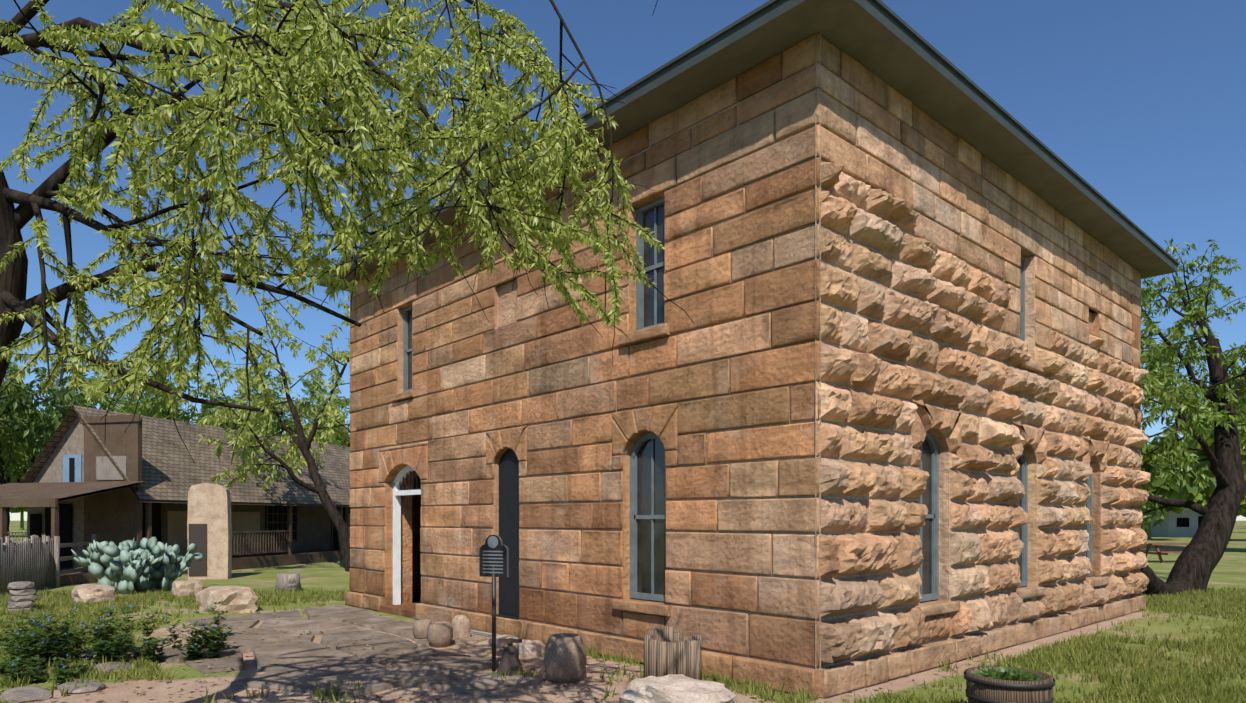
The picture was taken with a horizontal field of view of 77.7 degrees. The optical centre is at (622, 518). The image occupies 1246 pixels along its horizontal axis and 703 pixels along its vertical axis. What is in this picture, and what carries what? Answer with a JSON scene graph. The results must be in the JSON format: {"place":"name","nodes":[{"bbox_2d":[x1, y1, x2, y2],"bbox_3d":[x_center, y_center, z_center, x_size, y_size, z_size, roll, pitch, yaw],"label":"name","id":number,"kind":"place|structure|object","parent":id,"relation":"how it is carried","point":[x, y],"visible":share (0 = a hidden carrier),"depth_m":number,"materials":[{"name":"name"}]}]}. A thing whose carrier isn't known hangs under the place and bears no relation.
{"place":"outdoors","nodes":[
{"label":"outdoors","id":0,"kind":"place"},
{"bbox_2d":[0,367,103,455],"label":"tree","id":1,"kind":"object","parent":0,"point":[17,403],"depth_m":33.23,"materials":[{"name":"green plant"}]},
{"bbox_2d":[0,361,140,535],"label":"tree","id":2,"kind":"object","parent":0,"point":[17,460],"depth_m":38.23,"materials":[{"name":"green plant"}]},
{"bbox_2d":[9,345,188,469],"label":"tree","id":3,"kind":"object","parent":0,"point":[48,420],"depth_m":51.37,"materials":[{"name":"green plant"}]},
{"bbox_2d":[49,339,283,429],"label":"tree","id":4,"kind":"object","parent":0,"point":[146,407],"depth_m":44.94,"materials":[{"name":"green plant"}]},
{"bbox_2d":[0,405,350,585],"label":"house","id":5,"kind":"structure","parent":0,"point":[84,479],"depth_m":24.52,"materials":[{"name":"brown wood"}]},
{"bbox_2d":[124,336,350,443],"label":"tree","id":6,"kind":"object","parent":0,"point":[206,411],"depth_m":49.81,"materials":[{"name":"green plant"}]},
{"bbox_2d":[178,277,350,571],"bbox_3d":[-11.514,-3.408,27.082,5.962,10.662,9.123,0,0,-21],"label":"mesquite","id":7,"kind":"object","parent":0,"point":[332,412],"depth_m":25.66,"materials":[{"name":"green plant"}]},
{"bbox_2d":[0,0,694,463],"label":"mesquite","id":8,"kind":"object","parent":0,"point":[502,112],"depth_m":4.15,"materials":[{"name":"green plant"}]},
{"bbox_2d":[0,521,1245,702],"bbox_3d":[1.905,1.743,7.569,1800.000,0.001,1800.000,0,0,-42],"label":"ground","id":9,"kind":"structure","parent":0,"point":[1229,570],"depth_m":9.26,"materials":[{"name":"green plant"}]},
{"bbox_2d":[7,581,37,613],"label":"stacked stones","id":10,"kind":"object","parent":9,"relation":"on","point":[23,594],"depth_m":14.25,"materials":[{"name":"grey stone"}]},
{"bbox_2d":[0,531,95,595],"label":"fences","id":11,"kind":"object","parent":9,"relation":"on","point":[30,559],"visible":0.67,"depth_m":18.93,"materials":[{"name":"grey wood"}]},
{"bbox_2d":[1,649,135,702],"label":"bed border","id":12,"kind":"object","parent":9,"relation":"on","point":[23,694],"visible":0.56,"depth_m":7.71,"materials":[{"name":"grey stone"}]},
{"bbox_2d":[0,600,237,686],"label":"bed plants","id":13,"kind":"object","parent":9,"relation":"on","point":[111,646],"visible":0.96,"depth_m":9.34,"materials":[{"name":"green plant"}]},
{"bbox_2d":[4,600,231,669],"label":"bed flowers","id":14,"kind":"object","parent":13,"relation":"on","point":[95,632],"visible":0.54,"depth_m":9.30,"materials":[{"name":"blue plant"}]},
{"bbox_2d":[71,537,204,594],"bbox_3d":[-11.668,1.082,18.764,2.486,1.322,2.881,0,0,-18],"label":"cactus","id":15,"kind":"object","parent":9,"relation":"on","point":[149,564],"visible":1,"depth_m":18.17,"materials":[{"name":"green plant"}]},
{"bbox_2d":[71,580,257,613],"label":"stones","id":16,"kind":"object","parent":9,"relation":"on","point":[238,599],"visible":0.88,"depth_m":14.69,"materials":[{"name":"beige stone"}]},
{"bbox_2d":[187,483,231,579],"bbox_3d":[-11.986,0.353,22.455,1.066,2.780,0.456,0,0,-14],"label":"monument","id":17,"kind":"object","parent":9,"relation":"on","point":[209,529],"visible":0.96,"depth_m":22.27,"materials":[{"name":"stone"}]},
{"bbox_2d":[275,573,301,591],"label":"stone block","id":18,"kind":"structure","parent":9,"relation":"on","point":[288,581],"depth_m":18.53,"materials":[{"name":"beige stone"}]},
{"bbox_2d":[120,605,541,698],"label":"flagstones","id":19,"kind":"object","parent":9,"relation":"on","point":[374,674],"visible":0.92,"depth_m":9.45,"materials":[{"name":"grey stone"}]},
{"bbox_2d":[413,617,498,635],"bbox_3d":[-2.188,1.698,11.619,0.091,0.045,4.303,0,0,-41],"label":"pipe","id":20,"kind":"object","parent":9,"relation":"on","point":[473,631],"visible":0.29,"depth_m":11.56,"materials":[{"name":"grey metal"}]},
{"bbox_2d":[479,535,508,671],"bbox_3d":[-1.477,0.962,8.856,0.360,1.563,0.048,0,0,21],"label":"marker","id":21,"kind":"object","parent":9,"relation":"on","point":[493,557],"visible":1,"depth_m":8.84,"materials":[{"name":"grey metal"}]},
{"bbox_2d":[451,615,544,656],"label":"stones","id":22,"kind":"object","parent":9,"relation":"on","point":[460,624],"visible":0.71,"depth_m":10.46,"materials":[{"name":"beige stone"}]},
{"bbox_2d":[0,609,998,702],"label":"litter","id":23,"kind":"object","parent":9,"relation":"on","point":[588,689],"visible":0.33,"depth_m":8.41,"materials":[{"name":"brown plant"}]},
{"bbox_2d":[413,619,586,683],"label":"stone pots","id":24,"kind":"object","parent":9,"relation":"on","point":[565,659],"visible":0.94,"depth_m":8.20,"materials":[{"name":"brown stone"}]},
{"bbox_2d":[496,638,522,675],"bbox_3d":[-1.242,1.528,8.524,0.332,0.430,0.340,0,0,-42],"label":"bell","id":25,"kind":"object","parent":9,"relation":"on","point":[510,659],"visible":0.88,"depth_m":8.45,"materials":[{"name":"black metal"}]},
{"bbox_2d":[345,32,820,697],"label":"jail front stones","id":26,"kind":"object","parent":9,"relation":"on","point":[725,170],"visible":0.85,"depth_m":9.40,"materials":[{"name":"brown stone"}]},
{"bbox_2d":[380,466,420,617],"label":"doorway","id":27,"kind":"structure","parent":26,"relation":"in","point":[398,608],"depth_m":14.59,"materials":[{"name":"white wood"}]},
{"bbox_2d":[0,396,1245,539],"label":"trees","id":28,"kind":"object","parent":9,"relation":"on","point":[1194,493],"depth_m":59.51,"materials":[{"name":"green plant"}]},
{"bbox_2d":[643,626,701,679],"bbox_3d":[0.515,1.448,8.056,0.613,0.590,0.595,0,0,-42],"label":"wood","id":29,"kind":"object","parent":9,"relation":"on","point":[667,650],"visible":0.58,"depth_m":7.85,"materials":[{"name":"brown wood"}]},
{"bbox_2d":[619,674,735,702],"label":"foreground rock","id":30,"kind":"object","parent":9,"relation":"on","point":[675,688],"visible":1,"depth_m":6.34,"materials":[{"name":"beige stone"}]},
{"bbox_2d":[351,266,1140,597],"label":"wall","id":31,"kind":"structure","parent":9,"relation":"on","point":[1135,330],"depth_m":15.64,"materials":[{"name":"brown stone"}]},
{"bbox_2d":[491,449,519,619],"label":"narrow door","id":32,"kind":"structure","parent":31,"relation":"attached to","point":[509,522],"depth_m":11.64,"materials":[{"name":"paint"}]},
{"bbox_2d":[815,33,1150,697],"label":"jail stones","id":33,"kind":"object","parent":9,"relation":"on","point":[933,231],"visible":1,"depth_m":9.49,"materials":[{"name":"brown stone"}]},
{"bbox_2d":[964,666,1054,702],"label":"planter","id":34,"kind":"object","parent":9,"relation":"on","point":[980,689],"visible":0.9,"depth_m":6.26,"materials":[{"name":"brown wood"}]},
{"bbox_2d":[972,665,1044,680],"bbox_3d":[3.236,1.311,6.515,0.642,0.137,0.665,0,0,-42],"label":"barrel plant","id":35,"kind":"object","parent":34,"relation":"in","point":[1005,672],"visible":0.62,"depth_m":6.47,"materials":[{"name":"green plant"}]},
{"bbox_2d":[1141,543,1188,562],"bbox_3d":[21.938,1.368,30.910,2.200,0.789,1.780,0,0,-1],"label":"picnic table","id":36,"kind":"object","parent":9,"relation":"on","point":[1158,552],"visible":0.42,"depth_m":30.51,"materials":[{"name":"brown wood"}]},
{"bbox_2d":[1141,508,1202,536],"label":"buildings","id":37,"kind":"structure","parent":9,"relation":"on","point":[1185,522],"depth_m":74.31,"materials":[{"name":"grey"}]},
{"bbox_2d":[1139,237,1245,595],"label":"mesquite","id":38,"kind":"object","parent":9,"relation":"on","point":[1153,375],"depth_m":18.34,"materials":[{"name":"green plant"}]},
{"bbox_2d":[0,0,1245,520],"label":"sky","id":39,"kind":"structure","parent":0,"point":[1144,100],"materials":[{"name":"blue"}]},
{"bbox_2d":[412,156,935,602],"bbox_3d":[2.219,-1.482,15.305,10.300,6.550,10.400,0,0,-42],"label":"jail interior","id":40,"kind":"object","parent":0,"point":[416,600],"depth_m":15.19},
{"bbox_2d":[403,197,1091,601],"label":"windows","id":41,"kind":"structure","parent":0,"point":[647,517],"depth_m":9.55,"materials":[{"name":"grey glass"}]},
{"bbox_2d":[317,0,1178,291],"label":"roof","id":42,"kind":"structure","parent":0,"point":[885,42],"depth_m":8.70,"materials":[{"name":"grey metal"}]}
]}

